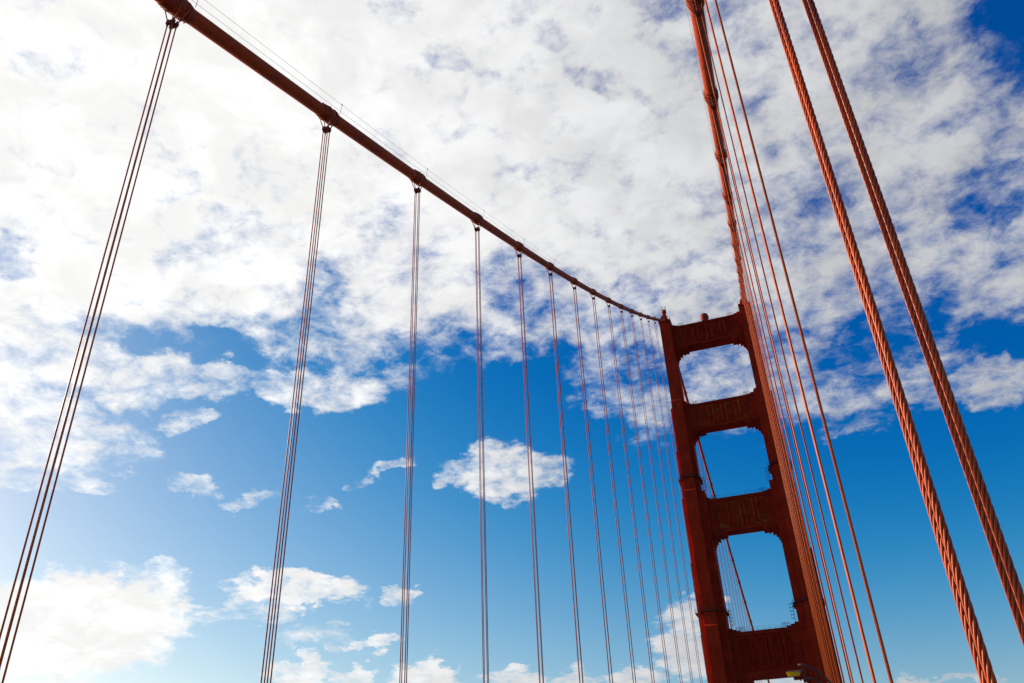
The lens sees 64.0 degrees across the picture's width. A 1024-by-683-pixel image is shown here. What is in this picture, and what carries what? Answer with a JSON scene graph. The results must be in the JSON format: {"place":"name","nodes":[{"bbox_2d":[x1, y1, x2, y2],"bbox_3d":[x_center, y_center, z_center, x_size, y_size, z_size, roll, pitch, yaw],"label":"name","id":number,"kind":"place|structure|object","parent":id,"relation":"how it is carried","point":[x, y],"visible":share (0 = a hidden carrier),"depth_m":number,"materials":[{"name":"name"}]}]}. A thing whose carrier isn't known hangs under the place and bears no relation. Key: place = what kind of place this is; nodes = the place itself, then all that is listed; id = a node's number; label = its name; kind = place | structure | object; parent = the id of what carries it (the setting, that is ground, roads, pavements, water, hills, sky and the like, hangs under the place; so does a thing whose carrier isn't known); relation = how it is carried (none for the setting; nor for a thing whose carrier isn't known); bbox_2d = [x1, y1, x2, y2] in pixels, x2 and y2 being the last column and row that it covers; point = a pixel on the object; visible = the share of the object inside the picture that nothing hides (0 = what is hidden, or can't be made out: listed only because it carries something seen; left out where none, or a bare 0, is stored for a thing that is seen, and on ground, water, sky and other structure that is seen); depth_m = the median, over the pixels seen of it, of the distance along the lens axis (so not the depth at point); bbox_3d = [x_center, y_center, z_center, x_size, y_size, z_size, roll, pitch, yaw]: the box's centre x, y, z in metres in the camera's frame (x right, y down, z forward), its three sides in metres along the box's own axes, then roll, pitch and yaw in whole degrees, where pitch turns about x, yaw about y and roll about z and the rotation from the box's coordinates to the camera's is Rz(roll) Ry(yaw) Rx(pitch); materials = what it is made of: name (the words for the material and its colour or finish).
{"place":"outdoors","nodes":[
{"label":"outdoors","id":0,"kind":"place"},
{"bbox_2d":[0,0,1023,682],"label":"sky","id":1,"kind":"structure","parent":0,"point":[581,127],"materials":[{"name":"blue"}]},
{"bbox_2d":[785,664,830,682],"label":"street lamp","id":2,"kind":"object","parent":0,"point":[792,673],"visible":1,"depth_m":39.97,"materials":[{"name":"metal"}]},
{"bbox_3d":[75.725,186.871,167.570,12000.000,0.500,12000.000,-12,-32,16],"label":"water","id":3,"kind":"structure","parent":0,"visible":0},
{"bbox_2d":[658,290,842,682],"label":"bridge tower","id":4,"kind":"structure","parent":3,"relation":"in","point":[737,656],"depth_m":245.19,"materials":[{"name":"metal"}]},
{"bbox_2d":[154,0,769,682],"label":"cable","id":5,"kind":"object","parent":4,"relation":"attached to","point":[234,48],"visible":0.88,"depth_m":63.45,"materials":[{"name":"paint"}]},
{"bbox_2d":[0,0,189,682],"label":"suspender ropes","id":6,"kind":"object","parent":5,"relation":"hanging from","point":[171,23],"visible":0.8,"depth_m":33.69,"materials":[{"name":"paint"}]},
{"bbox_2d":[260,106,337,682],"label":"suspender ropes","id":7,"kind":"object","parent":5,"relation":"hanging from","point":[326,129],"visible":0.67,"depth_m":48.22,"materials":[{"name":"paint"}]},
{"bbox_2d":[399,172,424,682],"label":"suspender ropes","id":8,"kind":"object","parent":5,"relation":"hanging from","point":[417,190],"visible":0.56,"depth_m":62.87,"materials":[{"name":"paint"}]},
{"bbox_2d":[471,213,488,682],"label":"suspender ropes","id":9,"kind":"object","parent":5,"relation":"hanging from","point":[476,229],"visible":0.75,"depth_m":77.69,"materials":[{"name":"paint"}]},
{"bbox_2d":[514,243,543,682],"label":"suspender ropes","id":10,"kind":"object","parent":5,"relation":"hanging from","point":[519,255],"visible":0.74,"depth_m":92.24,"materials":[{"name":"paint"}]},
{"bbox_2d":[546,263,583,682],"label":"suspender ropes","id":11,"kind":"object","parent":5,"relation":"hanging from","point":[550,274],"visible":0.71,"depth_m":106.61,"materials":[{"name":"paint"}]},
{"bbox_2d":[571,278,612,682],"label":"suspender ropes","id":12,"kind":"object","parent":5,"relation":"hanging from","point":[574,288],"visible":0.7,"depth_m":121.18,"materials":[{"name":"paint"}]},
{"bbox_2d":[590,291,635,682],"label":"suspender ropes","id":13,"kind":"object","parent":5,"relation":"hanging from","point":[593,298],"visible":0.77,"depth_m":135.88,"materials":[{"name":"paint"}]},
{"bbox_2d":[606,298,654,682],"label":"suspender ropes","id":14,"kind":"object","parent":5,"relation":"hanging from","point":[608,306],"visible":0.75,"depth_m":150.78,"materials":[{"name":"paint"}]},
{"bbox_2d":[619,304,669,682],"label":"suspender ropes","id":15,"kind":"object","parent":5,"relation":"hanging from","point":[644,499],"visible":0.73,"depth_m":165.31,"materials":[{"name":"paint"}]},
{"bbox_2d":[630,310,682,682],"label":"suspender ropes","id":16,"kind":"object","parent":5,"relation":"hanging from","point":[656,502],"visible":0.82,"depth_m":180.14,"materials":[{"name":"paint"}]},
{"bbox_2d":[639,315,692,682],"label":"suspender ropes","id":17,"kind":"object","parent":5,"relation":"hanging from","point":[666,506],"visible":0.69,"depth_m":194.40,"materials":[{"name":"paint"}]},
{"bbox_2d":[647,318,701,682],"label":"suspender ropes","id":18,"kind":"object","parent":5,"relation":"hanging from","point":[674,504],"visible":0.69,"depth_m":209.44,"materials":[{"name":"paint"}]},
{"bbox_2d":[654,318,709,682],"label":"suspender ropes","id":19,"kind":"object","parent":5,"relation":"hanging from","point":[682,508],"visible":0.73,"depth_m":223.87,"materials":[{"name":"paint"}]},
{"bbox_2d":[697,445,706,494],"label":"suspender ropes","id":20,"kind":"object","parent":5,"relation":"hanging from","point":[701,464],"depth_m":307.94,"materials":[{"name":"paint"}]},
{"bbox_2d":[702,455,732,626],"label":"suspender ropes","id":21,"kind":"object","parent":5,"relation":"hanging from","point":[718,549],"visible":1,"depth_m":302.68,"materials":[{"name":"paint"}]},
{"bbox_2d":[711,484,736,629],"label":"suspender ropes","id":22,"kind":"object","parent":5,"relation":"hanging from","point":[726,571],"visible":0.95,"depth_m":314.59,"materials":[{"name":"paint"}]},
{"bbox_2d":[723,540,739,627],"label":"suspender ropes","id":23,"kind":"object","parent":5,"relation":"hanging from","point":[731,582],"depth_m":327.47,"materials":[{"name":"paint"}]},
{"bbox_2d":[726,540,742,627],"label":"suspender ropes","id":24,"kind":"object","parent":5,"relation":"hanging from","point":[734,582],"visible":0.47,"depth_m":342.09,"materials":[{"name":"paint"}]},
{"bbox_2d":[731,560,745,629],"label":"suspender ropes","id":25,"kind":"object","parent":5,"relation":"hanging from","point":[739,596],"visible":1,"depth_m":353.29,"materials":[{"name":"paint"}]},
{"bbox_2d":[739,582,757,682],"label":"suspender ropes","id":26,"kind":"object","parent":5,"relation":"hanging from","point":[744,614],"visible":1,"depth_m":364.46,"materials":[{"name":"paint"}]},
{"bbox_2d":[685,0,744,304],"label":"cable","id":27,"kind":"object","parent":4,"relation":"attached to","point":[708,93],"visible":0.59,"depth_m":69.36,"materials":[{"name":"paint"}]},
{"bbox_2d":[685,0,863,682],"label":"suspender ropes","id":28,"kind":"object","parent":27,"relation":"hanging from","point":[698,13],"visible":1,"depth_m":39.34,"materials":[{"name":"paint"}]},
{"bbox_2d":[703,94,851,682],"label":"suspender ropes","id":29,"kind":"object","parent":27,"relation":"hanging from","point":[713,107],"visible":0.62,"depth_m":54.17,"materials":[{"name":"paint"}]},
{"bbox_2d":[715,154,844,682],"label":"suspender ropes","id":30,"kind":"object","parent":27,"relation":"hanging from","point":[722,165],"visible":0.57,"depth_m":69.04,"materials":[{"name":"paint"}]},
{"bbox_2d":[722,193,840,682],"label":"suspender ropes","id":31,"kind":"object","parent":27,"relation":"hanging from","point":[728,203],"visible":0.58,"depth_m":83.50,"materials":[{"name":"paint"}]},
{"bbox_2d":[727,222,837,682],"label":"suspender ropes","id":32,"kind":"object","parent":27,"relation":"hanging from","point":[784,461],"visible":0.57,"depth_m":98.14,"materials":[{"name":"paint"}]},
{"bbox_2d":[734,259,830,680],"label":"suspender ropes","id":33,"kind":"object","parent":27,"relation":"hanging from","point":[783,469],"visible":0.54,"depth_m":128.28,"materials":[{"name":"paint"}]},
{"bbox_2d":[731,243,834,682],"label":"suspender ropes","id":34,"kind":"object","parent":27,"relation":"hanging from","point":[736,251],"visible":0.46,"depth_m":113.16,"materials":[{"name":"paint"}]},
{"bbox_2d":[740,291,826,674],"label":"suspender ropes","id":35,"kind":"object","parent":27,"relation":"hanging from","point":[785,488],"visible":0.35,"depth_m":187.10,"materials":[{"name":"paint"}]},
{"bbox_2d":[736,270,832,681],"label":"suspender ropes","id":36,"kind":"object","parent":27,"relation":"hanging from","point":[786,485],"visible":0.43,"depth_m":141.47,"materials":[{"name":"paint"}]},
{"bbox_2d":[739,287,830,681],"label":"suspender ropes","id":37,"kind":"object","parent":27,"relation":"hanging from","point":[788,492],"visible":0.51,"depth_m":171.46,"materials":[{"name":"paint"}]},
{"bbox_2d":[742,301,827,682],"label":"suspender ropes","id":38,"kind":"object","parent":27,"relation":"hanging from","point":[786,496],"visible":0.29,"depth_m":216.00,"materials":[{"name":"paint"}]},
{"bbox_2d":[742,299,827,676],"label":"suspender ropes","id":39,"kind":"object","parent":27,"relation":"hanging from","point":[785,490],"visible":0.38,"depth_m":201.38,"materials":[{"name":"paint"}]},
{"bbox_2d":[739,281,831,682],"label":"suspender ropes","id":40,"kind":"object","parent":27,"relation":"hanging from","point":[788,489],"visible":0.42,"depth_m":156.26,"materials":[{"name":"paint"}]},
{"bbox_2d":[704,0,893,682],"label":"suspender ropes","id":41,"kind":"object","parent":27,"relation":"hanging from","point":[824,424],"visible":1,"depth_m":22.76,"materials":[{"name":"paint"}]},
{"bbox_2d":[769,0,1023,682],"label":"suspender ropes","id":42,"kind":"object","parent":27,"relation":"hanging from","point":[1005,567],"visible":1,"depth_m":7.21,"materials":[{"name":"paint"}]}
]}

